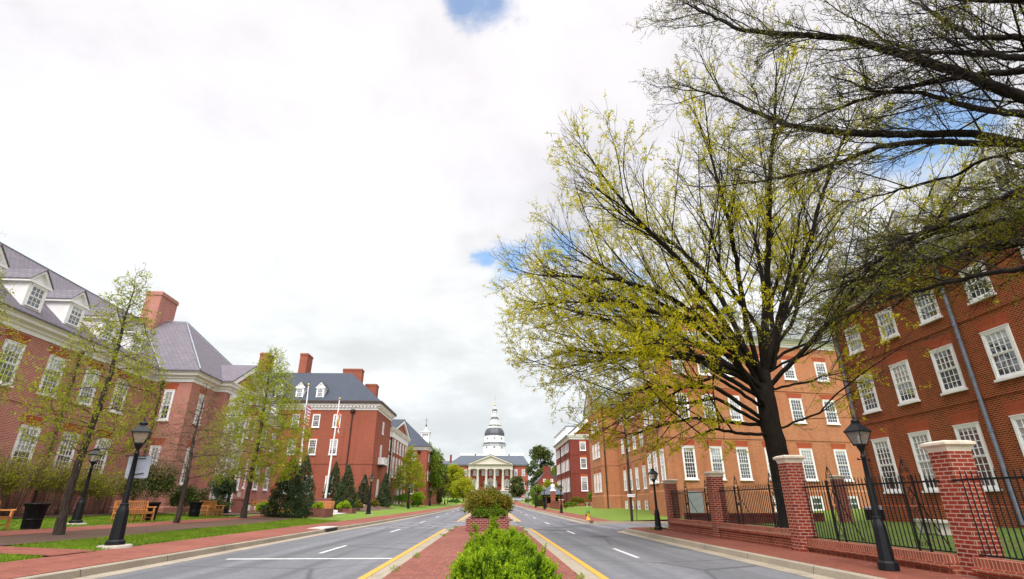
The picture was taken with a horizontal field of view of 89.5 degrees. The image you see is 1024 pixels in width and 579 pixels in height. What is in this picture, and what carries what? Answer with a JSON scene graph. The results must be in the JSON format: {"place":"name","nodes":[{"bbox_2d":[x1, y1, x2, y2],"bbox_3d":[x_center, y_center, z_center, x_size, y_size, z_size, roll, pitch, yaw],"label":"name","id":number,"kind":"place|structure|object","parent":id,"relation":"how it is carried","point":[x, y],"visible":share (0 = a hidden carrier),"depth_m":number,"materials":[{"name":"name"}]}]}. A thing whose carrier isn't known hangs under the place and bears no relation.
{"place":"outdoors","nodes":[
{"label":"outdoors","id":0,"kind":"place"},
{"bbox_2d":[0,546,94,555],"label":"path","id":1,"kind":"structure","parent":0,"point":[31,551],"depth_m":12.64,"materials":[{"name":"brick"}]},
{"bbox_2d":[0,514,289,535],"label":"path","id":2,"kind":"structure","parent":0,"point":[31,531],"depth_m":21.18,"materials":[{"name":"brick"}]},
{"bbox_2d":[0,498,463,559],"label":"lawn","id":3,"kind":"structure","parent":0,"point":[399,508],"depth_m":46.04,"materials":[{"name":"plant"}]},
{"bbox_2d":[0,231,41,405],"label":"young tree","id":4,"kind":"object","parent":3,"relation":"on","point":[4,379],"visible":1,"depth_m":14.90,"materials":[{"name":"green plant"}]},
{"bbox_2d":[20,503,51,528],"bbox_3d":[-17.183,8.140,18.560,0.770,0.860,0.770,1,-22,-2],"label":"trash can","id":5,"kind":"object","parent":3,"relation":"on","point":[33,516],"visible":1,"depth_m":18.39,"materials":[{"name":"black metal"}]},
{"bbox_2d":[67,446,102,524],"bbox_3d":[-18.338,8.441,22.252,0.816,3.291,0.816,10,-24,-23],"label":"street lamp","id":6,"kind":"object","parent":3,"relation":"on","point":[77,516],"visible":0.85,"depth_m":21.99,"materials":[{"name":"black metal"}]},
{"bbox_2d":[9,511,165,517],"bbox_3d":[-23.562,9.016,20.317,3.200,0.145,30.200,1,-22,-2],"label":"mulch bed","id":7,"kind":"object","parent":3,"relation":"on","point":[56,515],"visible":0.31,"depth_m":27.57,"materials":[{"name":"soil"}]},
{"bbox_2d":[0,448,48,512],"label":"forsythia bush","id":8,"kind":"object","parent":7,"relation":"on","point":[15,478],"visible":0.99,"depth_m":23.38,"materials":[{"name":"green plant"}]},
{"bbox_2d":[0,445,66,516],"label":"forsythia bush","id":9,"kind":"object","parent":7,"relation":"on","point":[39,479],"visible":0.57,"depth_m":24.70,"materials":[{"name":"green plant"}]},
{"bbox_2d":[22,455,93,515],"bbox_3d":[-23.438,9.888,26.287,3.110,3.035,2.893,7,-24,-18],"label":"forsythia bush","id":10,"kind":"object","parent":7,"relation":"on","point":[61,480],"visible":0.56,"depth_m":26.13,"materials":[{"name":"green plant"}]},
{"bbox_2d":[42,456,105,514],"bbox_3d":[-23.674,10.567,27.906,3.352,2.986,3.192,1,-22,-2],"label":"forsythia bush","id":11,"kind":"object","parent":7,"relation":"on","point":[81,483],"visible":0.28,"depth_m":27.74,"materials":[{"name":"green plant"}]},
{"bbox_2d":[74,466,125,514],"bbox_3d":[-23.445,11.318,29.086,3.117,2.524,3.162,15,-27,-32],"label":"forsythia bush","id":12,"kind":"object","parent":7,"relation":"on","point":[99,489],"visible":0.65,"depth_m":28.88,"materials":[{"name":"green plant"}]},
{"bbox_2d":[87,460,135,513],"bbox_3d":[-23.771,11.582,30.263,2.965,2.904,2.970,16,-27,-34],"label":"forsythia bush","id":13,"kind":"object","parent":7,"relation":"on","point":[104,505],"visible":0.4,"depth_m":30.16,"materials":[{"name":"green plant"}]},
{"bbox_2d":[10,262,170,534],"bbox_3d":[-14.855,3.478,18.745,4.660,9.937,4.789,13,-26,-29],"label":"young tree","id":14,"kind":"object","parent":3,"relation":"on","point":[60,525],"visible":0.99,"depth_m":18.47,"materials":[{"name":"green plant"}]},
{"bbox_2d":[96,418,151,548],"bbox_3d":[-10.981,5.532,14.838,0.836,3.610,0.836,11,-25,-28],"label":"street lamp","id":15,"kind":"object","parent":3,"relation":"on","point":[116,540],"visible":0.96,"depth_m":14.52,"materials":[{"name":"metal"}]},
{"bbox_2d":[124,456,151,477],"bbox_3d":[-10.956,5.205,15.143,0.560,0.620,0.071,14,-26,-34],"label":"sign plate","id":16,"kind":"object","parent":15,"relation":"attached to","point":[142,467],"visible":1,"depth_m":15.19,"materials":[{"name":"grey metal"}]},
{"bbox_2d":[110,501,156,521],"bbox_3d":[-18.294,10.728,25.022,0.710,0.920,1.690,-8,-24,18],"label":"park bench","id":17,"kind":"object","parent":3,"relation":"on","point":[136,509],"visible":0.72,"depth_m":25.27,"materials":[{"name":"brown wood"}]},
{"bbox_2d":[0,242,284,513],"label":"brick building","id":18,"kind":"structure","parent":3,"relation":"on","point":[48,306],"depth_m":33.22,"materials":[{"name":"red brick"}]},
{"bbox_2d":[0,329,30,387],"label":"window","id":19,"kind":"structure","parent":18,"relation":"in","point":[6,365],"depth_m":25.74,"materials":[{"name":"white paint"}]},
{"bbox_2d":[7,414,43,468],"bbox_3d":[-25.141,8.099,26.667,0.160,3.059,1.634,2,-22,-4],"label":"window","id":20,"kind":"structure","parent":18,"relation":"in","point":[20,444],"depth_m":26.76,"materials":[{"name":"white paint"}]},
{"bbox_2d":[35,345,70,398],"bbox_3d":[-25.159,4.549,28.367,0.160,2.638,1.552,2,-22,-4],"label":"window","id":21,"kind":"structure","parent":18,"relation":"in","point":[53,349],"depth_m":28.34,"materials":[{"name":"white paint"}]},
{"bbox_2d":[51,423,83,473],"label":"window","id":22,"kind":"structure","parent":18,"relation":"in","point":[68,453],"depth_m":29.50,"materials":[{"name":"white paint"}]},
{"bbox_2d":[75,360,103,407],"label":"window","id":23,"kind":"structure","parent":18,"relation":"in","point":[89,391],"depth_m":31.02,"materials":[{"name":"white paint"}]},
{"bbox_2d":[89,429,112,473],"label":"window","id":24,"kind":"structure","parent":18,"relation":"in","point":[103,459],"depth_m":32.19,"materials":[{"name":"white paint"}]},
{"bbox_2d":[156,383,179,420],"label":"window","id":25,"kind":"structure","parent":18,"relation":"in","point":[171,388],"depth_m":36.77,"materials":[{"name":"white paint"}]},
{"bbox_2d":[120,460,180,510],"bbox_3d":[-21.812,11.996,31.343,3.156,3.192,2.691,1,-22,-2],"label":"shrub","id":26,"kind":"object","parent":3,"relation":"on","point":[158,485],"visible":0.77,"depth_m":30.98,"materials":[{"name":"green plant"}]},
{"bbox_2d":[0,516,300,545],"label":"mulch bed","id":27,"kind":"object","parent":3,"relation":"on","point":[32,538],"visible":0.7,"depth_m":19.05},
{"bbox_2d":[258,459,311,517],"bbox_3d":[-15.797,14.020,36.607,3.355,4.174,3.395,-5,-23,12],"label":"holly tree","id":28,"kind":"object","parent":27,"relation":"on","point":[299,500],"visible":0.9,"depth_m":35.88,"materials":[{"name":"green plant"}]},
{"bbox_2d":[167,484,208,514],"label":"shrub","id":29,"kind":"object","parent":3,"relation":"on","point":[191,495],"visible":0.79,"depth_m":32.72,"materials":[{"name":"green plant"}]},
{"bbox_2d":[141,378,245,522],"bbox_3d":[-16.003,7.958,26.263,4.685,7.225,4.598,-5,-23,11],"label":"young tree","id":30,"kind":"object","parent":3,"relation":"on","point":[178,515],"visible":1,"depth_m":26.08,"materials":[{"name":"green plant"}]},
{"bbox_2d":[200,510,261,514],"bbox_3d":[-20.402,17.517,40.757,2.599,0.267,13.800,1,-22,-2],"label":"mulch bed","id":31,"kind":"object","parent":3,"relation":"on","point":[238,513],"visible":0.3,"depth_m":37.96,"materials":[{"name":"soil"}]},
{"bbox_2d":[206,470,237,512],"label":"shrub","id":32,"kind":"object","parent":31,"relation":"on","point":[226,488],"visible":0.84,"depth_m":37.02,"materials":[{"name":"green plant"}]},
{"bbox_2d":[192,345,316,517],"bbox_3d":[-16.560,9.119,34.160,7.130,11.077,6.993,0,-22,-1],"label":"young tree","id":33,"kind":"object","parent":3,"relation":"on","point":[251,476],"visible":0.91,"depth_m":33.59,"materials":[{"name":"green plant"}]},
{"bbox_2d":[283,454,318,512],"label":"holly tree","id":34,"kind":"object","parent":3,"relation":"on","point":[309,480],"visible":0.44,"depth_m":42.96,"materials":[{"name":"green plant"}]},
{"bbox_2d":[248,502,394,511],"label":"mulch bed","id":35,"kind":"object","parent":3,"relation":"on","point":[376,508],"visible":0.14,"depth_m":61.41,"materials":[{"name":"soil"}]},
{"bbox_2d":[321,460,342,503],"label":"holly tree","id":36,"kind":"object","parent":35,"relation":"on","point":[336,480],"visible":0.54,"depth_m":57.60,"materials":[{"name":"green plant"}]},
{"bbox_2d":[375,472,393,506],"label":"holly tree","id":37,"kind":"object","parent":35,"relation":"on","point":[384,499],"visible":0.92,"depth_m":69.46,"materials":[{"name":"green plant"}]},
{"bbox_2d":[258,353,396,503],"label":"brick building","id":38,"kind":"structure","parent":3,"relation":"on","point":[362,439],"depth_m":73.82,"materials":[{"name":"red brick"}]},
{"bbox_2d":[333,464,358,509],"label":"holly tree","id":39,"kind":"object","parent":3,"relation":"on","point":[350,495],"visible":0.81,"depth_m":51.94,"materials":[{"name":"green plant"}]},
{"bbox_2d":[386,419,410,503],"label":"brick building","id":40,"kind":"structure","parent":3,"relation":"on","point":[400,439],"depth_m":89.61,"materials":[{"name":"red brick"}]},
{"bbox_2d":[391,445,425,502],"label":"young tree","id":41,"kind":"object","parent":3,"relation":"on","point":[400,477],"visible":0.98,"depth_m":85.64,"materials":[{"name":"green plant"}]},
{"bbox_2d":[404,419,445,504],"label":"brick building","id":42,"kind":"structure","parent":3,"relation":"on","point":[423,448],"depth_m":107.12,"materials":[{"name":"red brick"}]},
{"bbox_2d":[427,441,448,496],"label":"leafy tree","id":43,"kind":"object","parent":3,"relation":"on","point":[434,478],"visible":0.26,"depth_m":110.94,"materials":[{"name":"green plant"}]},
{"bbox_2d":[442,463,471,499],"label":"leafy tree","id":44,"kind":"object","parent":3,"relation":"on","point":[453,469],"visible":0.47,"depth_m":190.50,"materials":[{"name":"green plant"}]},
{"bbox_2d":[449,476,475,499],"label":"leafy tree","id":45,"kind":"object","parent":3,"relation":"on","point":[463,485],"visible":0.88,"depth_m":181.13,"materials":[{"name":"yellow plant"}]},
{"bbox_2d":[0,503,464,578],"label":"sidewalk","id":46,"kind":"structure","parent":0,"point":[19,568],"depth_m":13.65,"materials":[{"name":"brick"}]},
{"bbox_2d":[11,496,654,578],"bbox_3d":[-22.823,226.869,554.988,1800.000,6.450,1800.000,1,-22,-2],"label":"ground","id":47,"kind":"structure","parent":0,"point":[275,536],"depth_m":19.92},
{"bbox_2d":[443,396,528,498],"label":"state house","id":48,"kind":"structure","parent":47,"relation":"on","point":[495,466],"depth_m":280.30,"materials":[{"name":"paint"}]},
{"bbox_2d":[524,444,554,496],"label":"magnolia tree","id":49,"kind":"object","parent":47,"relation":"on","point":[538,452],"visible":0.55,"depth_m":247.94,"materials":[{"name":"green plant"}]},
{"bbox_2d":[97,505,811,578],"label":"road","id":50,"kind":"structure","parent":0,"point":[657,560],"depth_m":14.33,"materials":[{"name":"grey asphalt"}]},
{"bbox_2d":[14,505,465,578],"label":"kerb","id":51,"kind":"structure","parent":50,"relation":"on","point":[105,570],"depth_m":13.52,"materials":[{"name":"concrete"}]},
{"bbox_2d":[382,525,582,578],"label":"median","id":52,"kind":"object","parent":50,"relation":"on","point":[423,566],"visible":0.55,"depth_m":12.06,"materials":[{"name":"brick"}]},
{"bbox_2d":[466,517,508,530],"bbox_3d":[-1.180,11.429,25.116,2.000,0.580,3.200,1,-22,-2],"label":"brick planter","id":53,"kind":"object","parent":52,"relation":"on","point":[483,523],"visible":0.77,"depth_m":23.68,"materials":[{"name":"brick"}]},
{"bbox_2d":[460,483,514,518],"bbox_3d":[-1.250,10.637,25.788,2.817,1.801,2.769,1,-22,-2],"label":"copper shrub","id":54,"kind":"object","parent":53,"relation":"in","point":[490,495],"visible":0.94,"depth_m":25.35,"materials":[{"name":"green plant"}]},
{"bbox_2d":[470,503,508,518],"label":"green shrub","id":55,"kind":"object","parent":53,"relation":"in","point":[498,511],"visible":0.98,"depth_m":24.56,"materials":[{"name":"green plant"}]},
{"bbox_2d":[462,525,537,550],"bbox_3d":[-0.311,6.983,14.407,2.093,0.744,3.779,1,-22,-2],"label":"yew shrub","id":56,"kind":"object","parent":52,"relation":"on","point":[482,540],"visible":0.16,"depth_m":14.01,"materials":[{"name":"green plant"}]},
{"bbox_2d":[449,524,554,573],"bbox_3d":[-0.202,5.347,10.634,2.166,0.942,3.587,1,-22,-2],"label":"yew shrub","id":57,"kind":"object","parent":52,"relation":"on","point":[511,540],"visible":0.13,"depth_m":10.42,"materials":[{"name":"green plant"}]},
{"bbox_2d":[445,540,563,578],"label":"yew shrub","id":58,"kind":"object","parent":52,"relation":"on","point":[478,567],"visible":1,"depth_m":7.06,"materials":[{"name":"green plant"}]},
{"bbox_2d":[367,526,599,578],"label":"median kerb","id":59,"kind":"structure","parent":50,"relation":"on","point":[573,565],"depth_m":13.07,"materials":[{"name":"concrete"}]},
{"bbox_2d":[358,513,608,578],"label":"yellow line","id":60,"kind":"object","parent":50,"relation":"on","point":[576,559],"visible":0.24,"depth_m":13.78,"materials":[{"name":"paint"}]},
{"bbox_2d":[515,505,667,523],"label":"kerb","id":61,"kind":"structure","parent":50,"relation":"on","point":[589,522],"depth_m":36.29,"materials":[{"name":"concrete"}]},
{"bbox_2d":[617,527,885,578],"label":"kerb","id":62,"kind":"structure","parent":50,"relation":"on","point":[812,571],"depth_m":12.83,"materials":[{"name":"concrete"}]},
{"bbox_2d":[0,0,1023,497],"label":"sky","id":63,"kind":"structure","parent":0,"point":[332,181],"materials":[{"name":"white"}]},
{"bbox_2d":[0,513,1023,562],"bbox_3d":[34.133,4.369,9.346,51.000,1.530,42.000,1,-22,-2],"label":"lawn","id":64,"kind":"structure","parent":0,"point":[1012,535],"depth_m":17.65,"materials":[{"name":"plant"}]},
{"bbox_2d":[662,479,679,529],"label":"brick pier","id":65,"kind":"structure","parent":64,"relation":"on","point":[670,485],"depth_m":25.30,"materials":[{"name":"brick"}]},
{"bbox_2d":[482,2,1023,527],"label":"spreading tree","id":66,"kind":"object","parent":64,"relation":"on","point":[640,338],"visible":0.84,"depth_m":22.45,"materials":[{"name":"green plant"}]},
{"bbox_2d":[684,513,823,523],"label":"brick wall","id":67,"kind":"structure","parent":64,"relation":"on","point":[703,515],"depth_m":27.75,"materials":[{"name":"brick"}]},
{"bbox_2d":[623,0,1023,353],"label":"spreading tree","id":68,"kind":"object","parent":64,"relation":"on","point":[927,63],"visible":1,"depth_m":13.35,"materials":[{"name":"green plant"}]},
{"bbox_2d":[827,475,853,522],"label":"brick pier","id":69,"kind":"structure","parent":64,"relation":"on","point":[835,477],"depth_m":27.00,"materials":[{"name":"brick"}]},
{"bbox_2d":[813,138,1023,528],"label":"brick building","id":70,"kind":"structure","parent":64,"relation":"on","point":[975,392],"depth_m":22.87,"materials":[{"name":"red brick"}]},
{"bbox_2d":[844,324,864,356],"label":"window","id":71,"kind":"structure","parent":70,"relation":"in","point":[858,346],"depth_m":28.91,"materials":[{"name":"white paint"}]},
{"bbox_2d":[853,365,881,414],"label":"window","id":72,"kind":"structure","parent":70,"relation":"in","point":[872,405],"depth_m":27.71,"materials":[{"name":"white paint"}]},
{"bbox_2d":[869,426,902,493],"bbox_3d":[19.143,8.762,26.507,0.160,3.191,1.641,0,-22,0],"label":"window","id":73,"kind":"structure","parent":70,"relation":"in","point":[882,448],"depth_m":26.52,"materials":[{"name":"white paint"}]},
{"bbox_2d":[875,307,899,341],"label":"window","id":74,"kind":"structure","parent":70,"relation":"in","point":[893,331],"depth_m":26.39,"materials":[{"name":"white paint"}]},
{"bbox_2d":[886,350,920,405],"bbox_3d":[19.152,4.373,25.355,0.160,2.471,1.583,0,-22,0],"label":"window","id":75,"kind":"structure","parent":70,"relation":"in","point":[902,377],"depth_m":25.32,"materials":[{"name":"white paint"}]},
{"bbox_2d":[903,418,938,492],"bbox_3d":[19.150,7.721,23.976,0.160,3.191,1.641,0,-22,0],"label":"window","id":76,"kind":"structure","parent":70,"relation":"in","point":[918,433],"depth_m":24.14,"materials":[{"name":"white paint"}]},
{"bbox_2d":[913,289,942,325],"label":"window","id":77,"kind":"structure","parent":70,"relation":"in","point":[928,307],"depth_m":23.82,"materials":[{"name":"white paint"}]},
{"bbox_2d":[925,333,968,395],"bbox_3d":[19.160,3.333,22.826,0.160,2.471,1.583,0,-22,0],"label":"window","id":78,"kind":"structure","parent":70,"relation":"in","point":[945,362],"depth_m":22.78,"materials":[{"name":"white paint"}]},
{"bbox_2d":[947,408,1002,491],"bbox_3d":[19.160,6.680,21.448,0.160,3.191,1.641,0,-22,0],"label":"window","id":79,"kind":"structure","parent":70,"relation":"in","point":[966,426],"depth_m":21.34,"materials":[{"name":"white paint"}]},
{"bbox_2d":[959,260,996,304],"bbox_3d":[19.167,-0.275,21.330,0.160,1.525,1.260,0,-22,0],"label":"window","id":80,"kind":"structure","parent":70,"relation":"in","point":[977,294],"depth_m":21.26,"materials":[{"name":"white paint"}]},
{"bbox_2d":[974,311,1023,382],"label":"window","id":81,"kind":"structure","parent":70,"relation":"in","point":[1005,359],"depth_m":20.26,"materials":[{"name":"white paint"}]},
{"bbox_2d":[1002,399,1023,455],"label":"window","id":82,"kind":"structure","parent":70,"relation":"in","point":[1015,409],"depth_m":19.58,"materials":[{"name":"white paint"}]},
{"bbox_2d":[913,519,951,534],"bbox_3d":[14.755,8.309,18.073,0.440,0.470,1.600,-3,-23,7],"label":"stone bench","id":83,"kind":"object","parent":64,"relation":"on","point":[945,522],"visible":0.59,"depth_m":17.62,"materials":[{"name":"stone"}]},
{"bbox_2d":[512,501,610,520],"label":"sidewalk","id":84,"kind":"structure","parent":0,"point":[573,515],"depth_m":56.23,"materials":[{"name":"brick"}]},
{"bbox_2d":[589,523,667,529],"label":"side street","id":85,"kind":"structure","parent":0,"point":[616,526],"depth_m":32.47,"materials":[{"name":"asphalt"}]},
{"bbox_2d":[519,500,863,520],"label":"lawn","id":86,"kind":"structure","parent":0,"point":[617,514],"depth_m":51.77,"materials":[{"name":"plant"}]},
{"bbox_2d":[508,476,526,500],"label":"magnolia tree","id":87,"kind":"object","parent":86,"relation":"on","point":[518,490],"visible":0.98,"depth_m":222.97,"materials":[{"name":"green plant"}]},
{"bbox_2d":[553,419,591,502],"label":"brick building","id":88,"kind":"structure","parent":86,"relation":"on","point":[573,472],"depth_m":106.43,"materials":[{"name":"red brick"}]},
{"bbox_2d":[583,292,870,520],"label":"brick building","id":89,"kind":"structure","parent":86,"relation":"on","point":[833,448],"depth_m":45.40,"materials":[{"name":"orange brick"}]},
{"bbox_2d":[679,439,699,479],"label":"window","id":90,"kind":"structure","parent":89,"relation":"in","point":[689,459],"depth_m":42.05,"materials":[{"name":"white paint"}]},
{"bbox_2d":[706,440,726,480],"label":"window","id":91,"kind":"structure","parent":89,"relation":"in","point":[717,464],"depth_m":42.70,"materials":[{"name":"white paint"}]},
{"bbox_2d":[732,440,753,480],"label":"window","id":92,"kind":"structure","parent":89,"relation":"in","point":[743,460],"depth_m":43.08,"materials":[{"name":"white paint"}]},
{"bbox_2d":[786,393,807,423],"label":"window","id":93,"kind":"structure","parent":89,"relation":"in","point":[795,401],"depth_m":46.15,"materials":[{"name":"white paint"}]},
{"bbox_2d":[795,442,819,481],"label":"window","id":94,"kind":"structure","parent":89,"relation":"in","point":[805,449],"depth_m":44.42,"materials":[{"name":"white paint"}]},
{"bbox_2d":[811,357,830,382],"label":"window","id":95,"kind":"structure","parent":89,"relation":"in","point":[817,362],"depth_m":48.29,"materials":[{"name":"white paint"}]},
{"bbox_2d":[819,395,840,424],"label":"window","id":96,"kind":"structure","parent":89,"relation":"in","point":[830,419],"depth_m":46.73,"materials":[{"name":"white paint"}]},
{"bbox_2d":[830,443,854,481],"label":"window","id":97,"kind":"structure","parent":89,"relation":"in","point":[839,449],"depth_m":45.15,"materials":[{"name":"white paint"}]},
{"bbox_2d":[638,530,980,578],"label":"sidewalk","id":98,"kind":"structure","parent":0,"point":[853,565],"depth_m":12.07,"materials":[{"name":"brick"}]},
{"bbox_2d":[648,467,662,529],"bbox_3d":[6.975,10.129,25.121,0.387,2.878,0.386,5,-23,-13],"label":"street lamp","id":99,"kind":"object","parent":98,"relation":"on","point":[656,511],"visible":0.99,"depth_m":24.94,"materials":[{"name":"black metal"}]},
{"bbox_2d":[669,518,713,536],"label":"brick wall","id":100,"kind":"structure","parent":98,"relation":"on","point":[700,527],"depth_m":22.00,"materials":[{"name":"brick"}]},
{"bbox_2d":[670,478,711,521],"bbox_3d":[8.118,9.233,22.723,0.590,1.680,5.500,1,-22,-2],"label":"iron fence","id":101,"kind":"object","parent":100,"relation":"on","point":[692,506],"visible":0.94,"depth_m":22.66,"materials":[{"name":"black metal"}]},
{"bbox_2d":[703,471,728,537],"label":"brick pier","id":102,"kind":"structure","parent":98,"relation":"on","point":[714,480],"depth_m":19.88,"materials":[{"name":"brick"}]},
{"bbox_2d":[718,523,792,548],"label":"brick wall","id":103,"kind":"structure","parent":98,"relation":"on","point":[773,536],"depth_m":16.62,"materials":[{"name":"brick"}]},
{"bbox_2d":[718,471,788,527],"bbox_3d":[8.339,7.027,17.363,0.590,1.680,5.500,1,-22,-2],"label":"iron fence","id":104,"kind":"object","parent":103,"relation":"on","point":[736,503],"visible":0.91,"depth_m":17.25,"materials":[{"name":"black metal"}]},
{"bbox_2d":[773,455,817,551],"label":"brick pier","id":105,"kind":"structure","parent":98,"relation":"on","point":[792,474],"depth_m":14.50,"materials":[{"name":"brick"}]},
{"bbox_2d":[843,415,899,571],"bbox_3d":[7.455,4.135,10.740,0.374,3.018,0.374,10,-24,-20],"label":"street lamp","id":106,"kind":"object","parent":98,"relation":"on","point":[855,431],"visible":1,"depth_m":10.52,"materials":[{"name":"black metal"}]},
{"bbox_2d":[806,539,961,575],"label":"brick wall","id":107,"kind":"structure","parent":98,"relation":"on","point":[944,562],"depth_m":10.84,"materials":[{"name":"brick"}]},
{"bbox_2d":[802,457,956,552],"bbox_3d":[8.548,5.023,12.245,0.591,1.870,4.900,1,-22,-2],"label":"iron fence","id":108,"kind":"object","parent":107,"relation":"on","point":[909,509],"visible":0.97,"depth_m":11.52,"materials":[{"name":"black metal"}]},
{"bbox_2d":[919,440,1005,577],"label":"brick pier","id":109,"kind":"structure","parent":98,"relation":"on","point":[950,460],"depth_m":9.74,"materials":[{"name":"brick"}]},
{"bbox_2d":[971,557,1023,578],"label":"brick wall","id":110,"kind":"structure","parent":98,"relation":"on","point":[990,568],"depth_m":8.76,"materials":[{"name":"brick"}]},
{"bbox_2d":[951,466,1023,560],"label":"iron fence","id":111,"kind":"object","parent":110,"relation":"on","point":[990,478],"visible":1,"depth_m":8.96,"materials":[{"name":"black metal"}]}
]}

